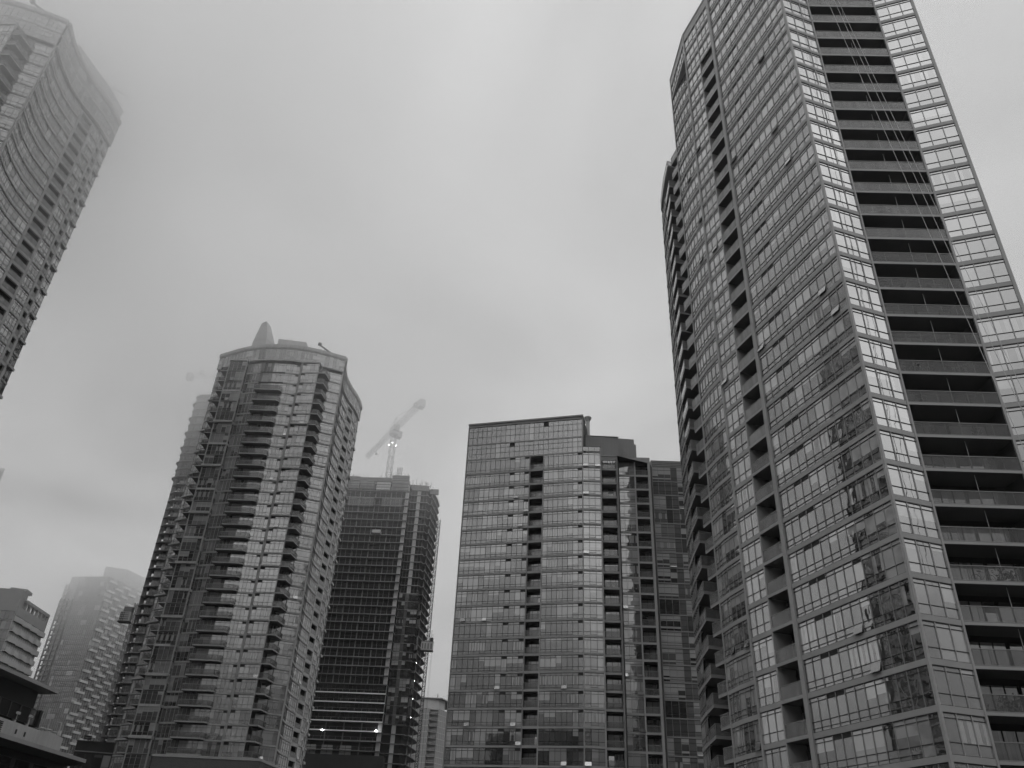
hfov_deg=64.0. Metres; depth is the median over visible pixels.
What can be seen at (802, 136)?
window
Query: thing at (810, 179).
window
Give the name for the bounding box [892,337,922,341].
window
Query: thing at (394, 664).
window
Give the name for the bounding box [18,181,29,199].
window
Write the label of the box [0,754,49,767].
window
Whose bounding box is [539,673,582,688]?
window
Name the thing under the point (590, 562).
window
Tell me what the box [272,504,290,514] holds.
window
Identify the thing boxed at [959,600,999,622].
window
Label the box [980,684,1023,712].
window
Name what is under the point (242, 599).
window
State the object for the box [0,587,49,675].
residential tower
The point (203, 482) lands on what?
window
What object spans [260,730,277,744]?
window
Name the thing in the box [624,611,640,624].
window
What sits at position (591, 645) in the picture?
window
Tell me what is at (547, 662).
window
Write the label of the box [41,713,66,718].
window
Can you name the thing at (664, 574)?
window
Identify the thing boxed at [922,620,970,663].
window
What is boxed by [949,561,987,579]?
window
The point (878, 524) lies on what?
window
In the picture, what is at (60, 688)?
window
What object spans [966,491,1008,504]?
window
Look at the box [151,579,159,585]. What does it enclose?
window
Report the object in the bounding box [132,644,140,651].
window
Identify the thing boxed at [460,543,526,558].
window
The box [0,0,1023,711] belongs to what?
sky
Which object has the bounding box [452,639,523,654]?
window
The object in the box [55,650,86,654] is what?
window
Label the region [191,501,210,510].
window
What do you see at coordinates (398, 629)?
window
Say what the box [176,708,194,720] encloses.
window
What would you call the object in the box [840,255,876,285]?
window
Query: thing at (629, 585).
window
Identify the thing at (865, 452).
window
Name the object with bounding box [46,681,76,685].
window
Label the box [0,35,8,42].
window
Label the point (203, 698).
window
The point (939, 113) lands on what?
window
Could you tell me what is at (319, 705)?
window
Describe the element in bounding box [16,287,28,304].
window
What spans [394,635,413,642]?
window
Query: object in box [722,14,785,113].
window
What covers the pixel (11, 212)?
window
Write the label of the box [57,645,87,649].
window
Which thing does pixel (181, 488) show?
window
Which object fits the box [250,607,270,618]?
window
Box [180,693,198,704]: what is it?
window
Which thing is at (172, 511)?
window
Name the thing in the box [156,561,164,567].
window
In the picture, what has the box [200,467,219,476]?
window
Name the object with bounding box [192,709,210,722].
window
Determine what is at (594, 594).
window
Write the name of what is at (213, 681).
window
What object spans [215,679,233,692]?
window
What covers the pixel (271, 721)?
window
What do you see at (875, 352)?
window
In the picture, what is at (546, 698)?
window
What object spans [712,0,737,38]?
window
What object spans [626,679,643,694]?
window
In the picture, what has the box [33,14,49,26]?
window
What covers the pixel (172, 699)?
window
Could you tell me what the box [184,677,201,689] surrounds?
window
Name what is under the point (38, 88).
window
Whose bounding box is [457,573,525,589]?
window
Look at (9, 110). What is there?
window
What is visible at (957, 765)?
window
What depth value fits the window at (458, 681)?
134.99 m
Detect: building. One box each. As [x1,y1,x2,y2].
[0,664,85,767]
[69,740,114,767]
[150,754,279,767]
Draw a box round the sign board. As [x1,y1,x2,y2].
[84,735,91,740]
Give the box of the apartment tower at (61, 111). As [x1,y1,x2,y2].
[0,0,127,398]
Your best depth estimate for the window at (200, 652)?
165.08 m
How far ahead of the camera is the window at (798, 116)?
86.50 m
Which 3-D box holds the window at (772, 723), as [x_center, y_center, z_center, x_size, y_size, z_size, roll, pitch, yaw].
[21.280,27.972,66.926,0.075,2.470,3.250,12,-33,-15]
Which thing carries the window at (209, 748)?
in the apartment tower at (230, 657)
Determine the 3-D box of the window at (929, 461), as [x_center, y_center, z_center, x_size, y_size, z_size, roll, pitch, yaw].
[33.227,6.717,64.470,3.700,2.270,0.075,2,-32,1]
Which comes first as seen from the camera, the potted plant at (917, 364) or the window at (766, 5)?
the potted plant at (917, 364)
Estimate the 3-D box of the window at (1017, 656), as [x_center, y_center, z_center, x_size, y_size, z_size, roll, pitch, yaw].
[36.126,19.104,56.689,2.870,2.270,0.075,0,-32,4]
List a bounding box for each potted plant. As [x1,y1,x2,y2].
[911,362,922,370]
[971,427,983,435]
[991,564,1010,580]
[995,695,1009,712]
[1005,569,1018,580]
[1008,693,1023,711]
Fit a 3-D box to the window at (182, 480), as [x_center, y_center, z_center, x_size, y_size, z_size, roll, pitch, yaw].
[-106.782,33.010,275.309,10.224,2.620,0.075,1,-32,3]
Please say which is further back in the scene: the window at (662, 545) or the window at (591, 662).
the window at (662, 545)
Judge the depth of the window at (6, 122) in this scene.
144.92 m
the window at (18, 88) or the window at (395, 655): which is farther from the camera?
the window at (395, 655)
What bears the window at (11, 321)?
in the apartment tower at (61, 111)
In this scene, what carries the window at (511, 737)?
in the apartment block
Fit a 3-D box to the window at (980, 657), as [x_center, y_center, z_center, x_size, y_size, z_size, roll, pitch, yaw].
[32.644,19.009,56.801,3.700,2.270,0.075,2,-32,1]
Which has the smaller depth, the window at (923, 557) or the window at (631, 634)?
the window at (923, 557)
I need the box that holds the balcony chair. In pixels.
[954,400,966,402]
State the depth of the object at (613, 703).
131.80 m
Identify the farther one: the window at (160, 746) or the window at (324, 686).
the window at (324, 686)
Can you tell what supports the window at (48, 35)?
in the apartment tower at (61, 111)
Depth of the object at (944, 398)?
67.88 m
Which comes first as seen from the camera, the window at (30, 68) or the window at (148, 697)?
the window at (30, 68)
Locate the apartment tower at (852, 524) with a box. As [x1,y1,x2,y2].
[660,0,1023,767]
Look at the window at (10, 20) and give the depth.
155.38 m
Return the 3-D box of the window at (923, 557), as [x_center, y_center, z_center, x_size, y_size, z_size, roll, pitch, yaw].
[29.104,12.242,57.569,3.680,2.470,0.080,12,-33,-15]
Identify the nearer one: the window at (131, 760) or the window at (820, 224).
the window at (820, 224)
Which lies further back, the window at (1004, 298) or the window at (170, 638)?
the window at (170, 638)
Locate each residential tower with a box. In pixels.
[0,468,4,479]
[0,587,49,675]
[33,567,150,767]
[408,695,446,767]
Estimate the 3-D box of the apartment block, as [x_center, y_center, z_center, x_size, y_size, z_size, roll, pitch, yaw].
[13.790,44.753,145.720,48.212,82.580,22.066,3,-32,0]
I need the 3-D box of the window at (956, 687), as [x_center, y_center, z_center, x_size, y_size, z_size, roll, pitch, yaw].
[28.754,19.617,52.967,3.680,2.470,0.080,12,-33,-15]
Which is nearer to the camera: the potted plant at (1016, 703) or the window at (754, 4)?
the potted plant at (1016, 703)
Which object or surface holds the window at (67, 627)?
in the residential tower at (77, 659)
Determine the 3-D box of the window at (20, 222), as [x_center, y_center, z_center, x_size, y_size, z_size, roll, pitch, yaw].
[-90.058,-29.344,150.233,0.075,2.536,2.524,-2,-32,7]
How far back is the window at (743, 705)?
86.78 m
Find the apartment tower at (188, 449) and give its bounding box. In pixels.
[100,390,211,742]
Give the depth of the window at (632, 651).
136.75 m
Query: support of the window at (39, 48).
in the apartment tower at (61, 111)
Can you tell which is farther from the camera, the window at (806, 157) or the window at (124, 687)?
the window at (124, 687)
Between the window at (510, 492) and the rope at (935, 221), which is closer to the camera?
the rope at (935, 221)
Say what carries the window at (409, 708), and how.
in the unfinished tower at (369, 678)
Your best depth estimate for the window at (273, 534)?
178.01 m
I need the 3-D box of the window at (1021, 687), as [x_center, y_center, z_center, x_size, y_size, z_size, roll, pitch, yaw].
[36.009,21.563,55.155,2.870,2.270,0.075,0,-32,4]
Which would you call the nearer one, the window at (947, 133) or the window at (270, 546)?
the window at (947, 133)
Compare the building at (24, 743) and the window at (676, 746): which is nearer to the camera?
the building at (24, 743)
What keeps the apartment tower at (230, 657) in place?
on the ground
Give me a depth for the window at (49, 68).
156.60 m
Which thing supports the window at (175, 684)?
in the apartment tower at (230, 657)
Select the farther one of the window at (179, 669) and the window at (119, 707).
the window at (119, 707)
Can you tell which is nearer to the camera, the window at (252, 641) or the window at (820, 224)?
the window at (820, 224)
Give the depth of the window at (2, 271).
145.11 m
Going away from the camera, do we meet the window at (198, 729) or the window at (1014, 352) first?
the window at (1014, 352)
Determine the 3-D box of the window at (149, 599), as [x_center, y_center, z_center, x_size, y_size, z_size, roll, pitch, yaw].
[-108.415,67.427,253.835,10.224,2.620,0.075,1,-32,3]
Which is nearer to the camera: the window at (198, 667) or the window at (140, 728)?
the window at (140, 728)
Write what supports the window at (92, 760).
in the building at (96, 754)
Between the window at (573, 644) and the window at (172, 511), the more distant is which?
the window at (172, 511)
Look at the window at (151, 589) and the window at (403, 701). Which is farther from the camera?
the window at (403, 701)
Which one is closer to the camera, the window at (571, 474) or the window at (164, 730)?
the window at (571, 474)
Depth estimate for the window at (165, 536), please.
265.05 m
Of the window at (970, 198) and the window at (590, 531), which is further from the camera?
the window at (590, 531)
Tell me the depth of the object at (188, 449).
258.95 m
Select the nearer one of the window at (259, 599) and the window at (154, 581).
the window at (259, 599)
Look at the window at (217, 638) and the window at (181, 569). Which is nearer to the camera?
the window at (217, 638)
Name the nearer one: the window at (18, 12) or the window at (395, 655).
the window at (18, 12)
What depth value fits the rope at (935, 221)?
69.89 m
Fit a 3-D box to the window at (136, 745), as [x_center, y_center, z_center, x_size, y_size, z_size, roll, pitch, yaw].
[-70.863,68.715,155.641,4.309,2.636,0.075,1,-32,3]
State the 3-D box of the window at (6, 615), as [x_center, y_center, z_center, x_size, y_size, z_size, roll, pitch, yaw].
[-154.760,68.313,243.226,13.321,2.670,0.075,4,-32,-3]
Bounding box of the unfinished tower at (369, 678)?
[303,467,439,767]
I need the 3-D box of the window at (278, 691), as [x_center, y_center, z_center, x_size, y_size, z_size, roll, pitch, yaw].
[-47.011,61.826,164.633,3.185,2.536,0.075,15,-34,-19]
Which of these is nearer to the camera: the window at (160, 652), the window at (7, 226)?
the window at (7, 226)
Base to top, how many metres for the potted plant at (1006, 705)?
1.244 m
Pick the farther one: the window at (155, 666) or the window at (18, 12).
the window at (155, 666)
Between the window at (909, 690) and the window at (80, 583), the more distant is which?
the window at (80, 583)
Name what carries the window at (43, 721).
in the residential tower at (77, 659)
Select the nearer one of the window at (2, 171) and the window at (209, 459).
the window at (2, 171)
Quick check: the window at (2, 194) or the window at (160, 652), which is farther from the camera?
the window at (160, 652)
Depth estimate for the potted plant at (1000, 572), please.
57.98 m
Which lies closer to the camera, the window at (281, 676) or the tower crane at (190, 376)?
the window at (281, 676)
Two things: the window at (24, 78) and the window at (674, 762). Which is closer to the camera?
the window at (674, 762)
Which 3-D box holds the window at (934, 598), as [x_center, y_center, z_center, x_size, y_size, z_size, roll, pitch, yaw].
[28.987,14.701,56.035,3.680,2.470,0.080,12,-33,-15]
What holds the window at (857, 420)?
in the apartment tower at (852, 524)
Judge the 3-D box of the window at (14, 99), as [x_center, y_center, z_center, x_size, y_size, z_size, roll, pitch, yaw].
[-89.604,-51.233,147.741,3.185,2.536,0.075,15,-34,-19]
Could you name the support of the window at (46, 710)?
in the residential tower at (77, 659)
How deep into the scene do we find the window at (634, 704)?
132.29 m
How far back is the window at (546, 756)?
126.20 m
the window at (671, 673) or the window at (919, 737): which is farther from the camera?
the window at (671, 673)
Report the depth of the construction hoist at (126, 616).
247.22 m
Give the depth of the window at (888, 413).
63.74 m
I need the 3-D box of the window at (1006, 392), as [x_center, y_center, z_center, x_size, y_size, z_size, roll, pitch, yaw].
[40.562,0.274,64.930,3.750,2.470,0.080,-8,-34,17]
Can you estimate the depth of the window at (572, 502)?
148.59 m
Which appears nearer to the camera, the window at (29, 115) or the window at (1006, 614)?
the window at (1006, 614)
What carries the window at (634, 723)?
in the apartment block
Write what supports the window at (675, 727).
in the apartment block
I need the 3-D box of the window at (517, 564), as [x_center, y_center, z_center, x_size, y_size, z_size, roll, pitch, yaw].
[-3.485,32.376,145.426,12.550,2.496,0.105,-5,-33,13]
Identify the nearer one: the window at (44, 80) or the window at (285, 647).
the window at (44, 80)
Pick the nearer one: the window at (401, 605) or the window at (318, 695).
the window at (318, 695)
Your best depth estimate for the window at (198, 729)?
157.32 m
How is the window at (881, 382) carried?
in the apartment tower at (852, 524)
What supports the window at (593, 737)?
in the apartment block
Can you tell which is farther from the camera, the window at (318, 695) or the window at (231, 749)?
the window at (318, 695)
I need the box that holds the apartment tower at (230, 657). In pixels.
[109,321,362,767]
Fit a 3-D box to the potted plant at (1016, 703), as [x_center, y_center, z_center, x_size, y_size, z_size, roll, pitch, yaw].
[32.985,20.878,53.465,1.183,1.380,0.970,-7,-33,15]
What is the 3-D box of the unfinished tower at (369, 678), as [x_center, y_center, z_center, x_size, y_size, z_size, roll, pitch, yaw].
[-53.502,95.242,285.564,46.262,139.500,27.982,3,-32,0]
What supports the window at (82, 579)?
in the residential tower at (77, 659)
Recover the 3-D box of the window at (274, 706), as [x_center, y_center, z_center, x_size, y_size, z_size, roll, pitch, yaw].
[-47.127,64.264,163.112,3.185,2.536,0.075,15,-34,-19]
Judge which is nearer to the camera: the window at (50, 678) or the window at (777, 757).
the window at (777, 757)
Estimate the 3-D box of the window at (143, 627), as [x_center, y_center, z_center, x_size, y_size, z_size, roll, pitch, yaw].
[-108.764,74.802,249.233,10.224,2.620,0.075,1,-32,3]
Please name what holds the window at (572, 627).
in the apartment block
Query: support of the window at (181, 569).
in the apartment tower at (230, 657)
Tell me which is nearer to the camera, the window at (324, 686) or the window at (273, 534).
the window at (273, 534)
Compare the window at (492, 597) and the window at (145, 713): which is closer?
the window at (492, 597)
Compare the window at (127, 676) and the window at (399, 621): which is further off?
the window at (399, 621)
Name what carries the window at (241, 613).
in the apartment tower at (230, 657)
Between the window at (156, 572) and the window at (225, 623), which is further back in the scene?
the window at (156, 572)
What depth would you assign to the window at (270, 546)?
176.54 m
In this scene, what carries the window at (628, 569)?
in the apartment block
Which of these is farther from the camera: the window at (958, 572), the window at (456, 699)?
the window at (456, 699)
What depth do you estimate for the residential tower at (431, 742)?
427.67 m
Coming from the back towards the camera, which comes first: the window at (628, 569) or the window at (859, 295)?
the window at (628, 569)
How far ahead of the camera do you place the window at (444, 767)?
128.25 m
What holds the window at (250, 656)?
in the apartment tower at (230, 657)
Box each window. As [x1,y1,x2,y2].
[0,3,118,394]
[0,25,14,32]
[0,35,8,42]
[0,103,20,117]
[0,115,14,128]
[0,128,8,139]
[0,159,4,180]
[0,186,4,203]
[0,216,12,234]
[0,229,7,246]
[0,251,10,268]
[0,267,4,280]
[0,325,11,342]
[0,341,5,356]
[0,610,14,619]
[0,620,11,629]
[0,630,7,639]
[0,696,43,727]
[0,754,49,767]
[1,145,10,168]
[3,238,15,256]
[4,312,16,329]
[5,17,19,22]
[5,92,25,106]
[6,204,18,223]
[7,134,16,157]
[9,226,21,244]
[10,6,25,18]
[10,299,22,317]
[11,82,31,95]
[12,192,24,211]
[13,123,21,145]
[15,214,27,232]
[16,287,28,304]
[17,72,36,85]
[18,20,31,32]
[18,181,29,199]
[19,113,27,135]
[21,10,37,22]
[21,203,32,221]
[22,274,33,291]
[23,62,42,75]
[23,170,35,188]
[24,102,32,124]
[26,192,37,209]
[27,24,43,37]
[28,52,47,65]
[28,263,39,279]
[29,159,40,177]
[30,92,38,114]
[31,181,42,198]
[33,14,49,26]
[33,42,52,55]
[34,725,63,729]
[35,81,43,103]
[37,708,68,713]
[38,702,70,707]
[40,697,71,702]
[40,719,65,724]
[41,71,48,93]
[41,692,73,696]
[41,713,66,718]
[46,62,53,83]
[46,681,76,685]
[47,676,78,680]
[48,670,79,675]
[50,665,81,669]
[50,686,74,691]
[52,660,83,664]
[53,655,84,659]
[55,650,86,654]
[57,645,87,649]
[58,37,66,63]
[58,640,89,644]
[60,577,147,753]
[60,635,91,639]
[62,630,92,634]
[63,26,72,52]
[63,625,94,629]
[65,620,95,624]
[67,615,97,619]
[68,610,98,614]
[70,605,100,609]
[71,600,101,604]
[72,753,111,767]
[73,596,103,599]
[74,591,104,595]
[76,586,106,590]
[78,582,107,585]
[79,577,108,581]
[85,97,100,120]
[90,87,105,110]
[107,738,115,742]
[108,727,118,735]
[109,349,360,767]
[111,716,121,724]
[115,705,124,713]
[118,695,127,702]
[120,685,129,692]
[123,754,146,767]
[124,674,132,681]
[126,664,135,671]
[127,738,150,752]
[129,654,138,661]
[131,722,154,735]
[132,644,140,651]
[135,635,143,641]
[135,706,158,720]
[138,625,146,631]
[140,616,148,622]
[140,691,162,703]
[143,606,151,612]
[144,676,166,689]
[145,597,154,603]
[148,588,156,594]
[148,661,170,672]
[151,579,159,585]
[151,646,173,659]
[151,740,170,753]
[153,570,161,575]
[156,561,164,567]
[156,632,177,644]
[156,724,174,737]
[158,553,166,558]
[159,618,181,630]
[160,544,168,549]
[160,708,178,721]
[163,535,170,540]
[163,604,184,614]
[164,693,182,705]
[165,527,173,532]
[167,590,187,602]
[168,519,174,523]
[168,677,185,690]
[168,740,187,753]
[170,510,177,515]
[171,577,191,587]
[171,663,189,675]
[172,502,180,507]
[172,724,190,736]
[174,564,194,575]
[175,494,182,499]
[175,648,192,660]
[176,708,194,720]
[177,486,184,490]
[178,551,198,560]
[179,478,186,483]
[179,634,196,645]
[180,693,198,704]
[181,538,201,549]
[184,526,204,535]
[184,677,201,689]
[185,740,203,754]
[187,663,204,674]
[188,514,207,524]
[189,724,206,738]
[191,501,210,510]
[191,648,208,659]
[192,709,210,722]
[194,490,213,500]
[195,634,211,644]
[196,693,213,706]
[197,478,216,487]
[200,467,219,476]
[200,678,217,690]
[201,741,220,756]
[203,663,220,674]
[204,455,222,463]
[205,725,223,739]
[207,648,223,660]
[208,709,227,723]
[210,634,226,645]
[212,694,230,707]
[213,620,229,631]
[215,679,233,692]
[219,664,236,677]
[221,742,243,756]
[222,649,239,662]
[225,635,242,647]
[225,726,247,739]
[228,621,245,633]
[228,710,250,723]
[231,607,248,619]
[231,694,253,708]
[235,593,251,605]
[235,679,256,692]
[238,664,259,676]
[241,649,262,662]
[244,635,265,647]
[247,621,267,633]
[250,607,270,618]
[253,593,273,605]
[256,580,276,591]
[257,746,275,761]
[259,567,278,578]
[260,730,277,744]
[261,554,281,564]
[263,714,280,729]
[264,541,283,552]
[266,699,283,713]
[267,529,286,539]
[269,516,288,526]
[269,684,286,698]
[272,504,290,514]
[272,669,288,683]
[274,492,293,502]
[275,655,291,668]
[277,641,293,654]
[280,627,296,640]
[311,711,382,721]
[313,701,383,711]
[314,692,384,702]
[316,683,385,692]
[384,715,405,723]
[386,706,406,714]
[387,697,407,705]
[388,687,408,695]
[389,678,409,686]
[390,669,410,677]
[391,661,411,668]
[392,652,412,660]
[393,643,413,651]
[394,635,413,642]
[395,626,414,634]
[396,618,415,625]
[397,610,416,617]
[398,601,417,609]
[399,593,418,600]
[407,707,411,715]
[408,698,411,706]
[409,689,412,696]
[410,680,413,687]
[411,671,414,678]
[444,747,519,764]
[444,767,514,767]
[446,729,520,745]
[447,710,520,725]
[448,691,521,707]
[450,673,522,689]
[451,656,522,671]
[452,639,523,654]
[454,622,523,637]
[455,605,524,621]
[456,589,524,605]
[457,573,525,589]
[459,558,525,573]
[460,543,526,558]
[461,528,526,543]
[462,513,527,529]
[463,499,527,515]
[464,485,528,501]
[465,472,528,487]
[466,457,529,473]
[467,437,581,459]
[469,419,581,444]
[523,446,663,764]
[538,729,583,745]
[538,748,583,765]
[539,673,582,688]
[539,691,582,707]
[539,710,582,725]
[540,620,582,635]
[540,637,582,652]
[540,655,582,670]
[541,587,582,602]
[541,603,582,618]
[542,540,581,554]
[542,555,582,570]
[542,571,582,586]
[543,482,581,496]
[543,496,581,510]
[543,510,581,524]
[543,525,581,539]
[544,453,581,468]
[544,468,581,481]
[584,525,600,537]
[584,540,601,553]
[584,555,601,568]
[584,571,601,584]
[584,587,602,601]
[584,603,602,618]
[584,620,602,635]
[584,637,602,652]
[584,655,603,670]
[585,673,603,688]
[585,691,603,707]
[585,710,604,726]
[585,729,604,745]
[585,748,605,765]
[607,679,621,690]
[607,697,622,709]
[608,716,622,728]
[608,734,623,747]
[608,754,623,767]
[622,563,638,576]
[622,579,638,592]
[623,594,639,608]
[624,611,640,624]
[624,627,640,641]
[625,644,641,658]
[625,661,642,676]
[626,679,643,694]
[626,697,643,712]
[627,715,645,731]
[627,734,645,750]
[628,753,646,767]
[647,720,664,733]
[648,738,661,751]
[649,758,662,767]
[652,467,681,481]
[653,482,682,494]
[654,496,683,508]
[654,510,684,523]
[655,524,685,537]
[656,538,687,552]
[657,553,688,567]
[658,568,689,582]
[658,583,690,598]
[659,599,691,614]
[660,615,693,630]
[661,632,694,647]
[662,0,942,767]
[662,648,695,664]
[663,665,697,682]
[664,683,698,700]
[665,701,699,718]
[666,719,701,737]
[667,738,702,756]
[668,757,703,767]
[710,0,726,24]
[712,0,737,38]
[714,0,749,52]
[716,0,761,66]
[718,0,774,81]
[720,0,781,97]
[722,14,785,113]
[725,30,788,129]
[727,48,792,147]
[730,65,796,164]
[732,83,800,182]
[735,102,805,201]
[737,121,809,220]
[740,142,814,240]
[743,163,819,261]
[746,184,824,282]
[749,207,829,305]
[752,635,774,671]
[753,231,834,328]
[756,256,840,352]
[756,671,779,707]
[759,282,846,377]
[760,707,784,744]
[763,309,852,403]
[765,746,787,767]
[767,338,859,430]
[770,367,866,458]
[775,398,873,487]
[779,431,880,518]
[783,465,888,549]
[788,501,896,583]
[793,539,905,617]
[798,578,914,654]
[803,621,924,692]
[807,751,811,760]
[808,665,935,732]
[814,712,946,767]
[835,230,869,259]
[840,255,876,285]
[846,281,883,312]
[852,308,890,340]
[858,336,897,369]
[865,366,904,399]
[872,397,913,432]
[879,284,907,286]
[879,430,921,465]
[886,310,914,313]
[887,464,930,501]
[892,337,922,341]
[895,500,939,538]
[899,364,928,370]
[904,85,945,107]
[904,538,949,577]
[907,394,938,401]
[910,103,952,127]
[913,578,959,619]
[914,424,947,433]
[915,763,949,767]
[916,123,959,147]
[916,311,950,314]
[922,456,956,467]
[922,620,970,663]
[923,143,967,168]
[924,338,959,342]
[930,165,975,190]
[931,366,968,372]
[931,490,966,503]
[932,665,982,709]
[937,187,983,213]
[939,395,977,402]
[939,524,976,540]
[943,712,994,758]
[944,210,992,236]
[948,425,987,435]
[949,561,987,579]
[951,234,1001,261]
[954,762,996,767]
[957,457,997,468]
[959,259,1010,287]
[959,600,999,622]
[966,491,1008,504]
[968,285,1020,314]
[969,641,1011,666]
[976,526,1019,542]
[977,313,1023,342]
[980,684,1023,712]
[986,342,1023,371]
[986,563,1023,581]
[991,730,1023,761]
[995,374,1023,402]
[997,602,1023,623]
[1005,406,1023,435]
[1008,643,1023,665]
[1016,440,1023,464]
[1020,686,1023,699]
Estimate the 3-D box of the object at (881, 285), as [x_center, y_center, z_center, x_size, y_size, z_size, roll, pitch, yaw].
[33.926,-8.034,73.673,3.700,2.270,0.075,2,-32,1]
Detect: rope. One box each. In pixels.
[827,0,1023,448]
[834,1,1023,414]
[838,1,1023,391]
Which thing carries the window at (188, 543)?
in the apartment tower at (230, 657)
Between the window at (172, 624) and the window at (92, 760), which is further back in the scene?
the window at (92, 760)
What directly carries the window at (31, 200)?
in the apartment tower at (61, 111)
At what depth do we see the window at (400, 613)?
284.60 m
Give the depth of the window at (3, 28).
152.15 m
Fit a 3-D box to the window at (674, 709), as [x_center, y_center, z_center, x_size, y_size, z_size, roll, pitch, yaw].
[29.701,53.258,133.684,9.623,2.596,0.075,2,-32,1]
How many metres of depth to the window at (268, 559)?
175.04 m
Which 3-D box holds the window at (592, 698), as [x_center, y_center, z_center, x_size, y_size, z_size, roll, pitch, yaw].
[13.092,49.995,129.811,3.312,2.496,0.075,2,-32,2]
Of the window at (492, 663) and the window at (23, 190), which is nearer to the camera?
the window at (492, 663)
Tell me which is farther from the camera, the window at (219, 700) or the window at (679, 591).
the window at (219, 700)
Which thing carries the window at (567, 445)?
in the apartment block
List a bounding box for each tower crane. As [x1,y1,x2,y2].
[185,370,216,380]
[364,398,425,477]
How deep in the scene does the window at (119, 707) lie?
237.27 m
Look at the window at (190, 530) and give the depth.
178.53 m
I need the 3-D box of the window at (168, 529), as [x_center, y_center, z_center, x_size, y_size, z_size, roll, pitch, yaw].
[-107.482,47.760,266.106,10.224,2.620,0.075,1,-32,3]
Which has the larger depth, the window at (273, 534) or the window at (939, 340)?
the window at (273, 534)
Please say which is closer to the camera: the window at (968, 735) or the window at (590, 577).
the window at (968, 735)
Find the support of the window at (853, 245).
in the apartment tower at (852, 524)
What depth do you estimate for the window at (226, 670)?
163.43 m
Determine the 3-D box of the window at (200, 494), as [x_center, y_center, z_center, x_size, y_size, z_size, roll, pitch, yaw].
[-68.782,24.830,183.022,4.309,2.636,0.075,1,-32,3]
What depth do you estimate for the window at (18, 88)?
149.32 m
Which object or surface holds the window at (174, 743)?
in the apartment tower at (230, 657)
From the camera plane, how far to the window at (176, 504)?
271.17 m
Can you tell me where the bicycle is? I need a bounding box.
[971,569,995,580]
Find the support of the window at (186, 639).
in the apartment tower at (230, 657)
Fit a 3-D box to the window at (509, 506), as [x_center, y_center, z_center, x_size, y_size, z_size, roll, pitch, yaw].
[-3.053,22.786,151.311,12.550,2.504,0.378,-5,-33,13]
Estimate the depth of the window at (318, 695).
267.55 m
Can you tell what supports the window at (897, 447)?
in the apartment tower at (852, 524)
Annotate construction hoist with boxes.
[91,602,137,740]
[409,520,440,767]
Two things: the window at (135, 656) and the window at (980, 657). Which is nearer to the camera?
the window at (980, 657)
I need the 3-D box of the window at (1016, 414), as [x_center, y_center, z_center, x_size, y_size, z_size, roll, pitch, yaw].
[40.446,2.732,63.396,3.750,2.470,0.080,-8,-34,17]
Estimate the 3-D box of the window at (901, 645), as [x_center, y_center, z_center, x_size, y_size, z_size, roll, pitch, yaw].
[25.032,19.880,59.146,0.378,2.478,12.700,12,-33,-15]
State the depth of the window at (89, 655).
483.29 m
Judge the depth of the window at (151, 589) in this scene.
255.80 m
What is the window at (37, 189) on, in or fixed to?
in the apartment tower at (61, 111)
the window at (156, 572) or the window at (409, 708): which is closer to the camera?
the window at (156, 572)
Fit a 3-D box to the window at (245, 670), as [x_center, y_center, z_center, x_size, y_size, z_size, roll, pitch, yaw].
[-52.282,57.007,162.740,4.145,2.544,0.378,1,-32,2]
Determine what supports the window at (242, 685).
in the apartment tower at (230, 657)
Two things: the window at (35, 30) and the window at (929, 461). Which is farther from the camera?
the window at (35, 30)
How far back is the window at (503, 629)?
139.45 m
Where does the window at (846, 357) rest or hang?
in the apartment tower at (852, 524)
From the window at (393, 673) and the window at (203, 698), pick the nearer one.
the window at (203, 698)
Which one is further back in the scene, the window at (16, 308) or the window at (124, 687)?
the window at (124, 687)
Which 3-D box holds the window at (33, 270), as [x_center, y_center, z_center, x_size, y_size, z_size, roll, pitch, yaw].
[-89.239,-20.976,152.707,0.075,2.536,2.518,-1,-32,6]
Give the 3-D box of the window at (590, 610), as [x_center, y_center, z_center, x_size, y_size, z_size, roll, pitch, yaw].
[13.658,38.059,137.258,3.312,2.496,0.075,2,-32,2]
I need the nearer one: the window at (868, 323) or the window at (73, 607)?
the window at (868, 323)
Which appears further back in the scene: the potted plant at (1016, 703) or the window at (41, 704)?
the window at (41, 704)
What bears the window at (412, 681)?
in the unfinished tower at (369, 678)
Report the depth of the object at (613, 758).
127.31 m
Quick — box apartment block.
[442,414,703,767]
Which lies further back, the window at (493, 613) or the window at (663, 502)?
the window at (663, 502)
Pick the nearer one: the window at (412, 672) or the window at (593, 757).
the window at (593, 757)

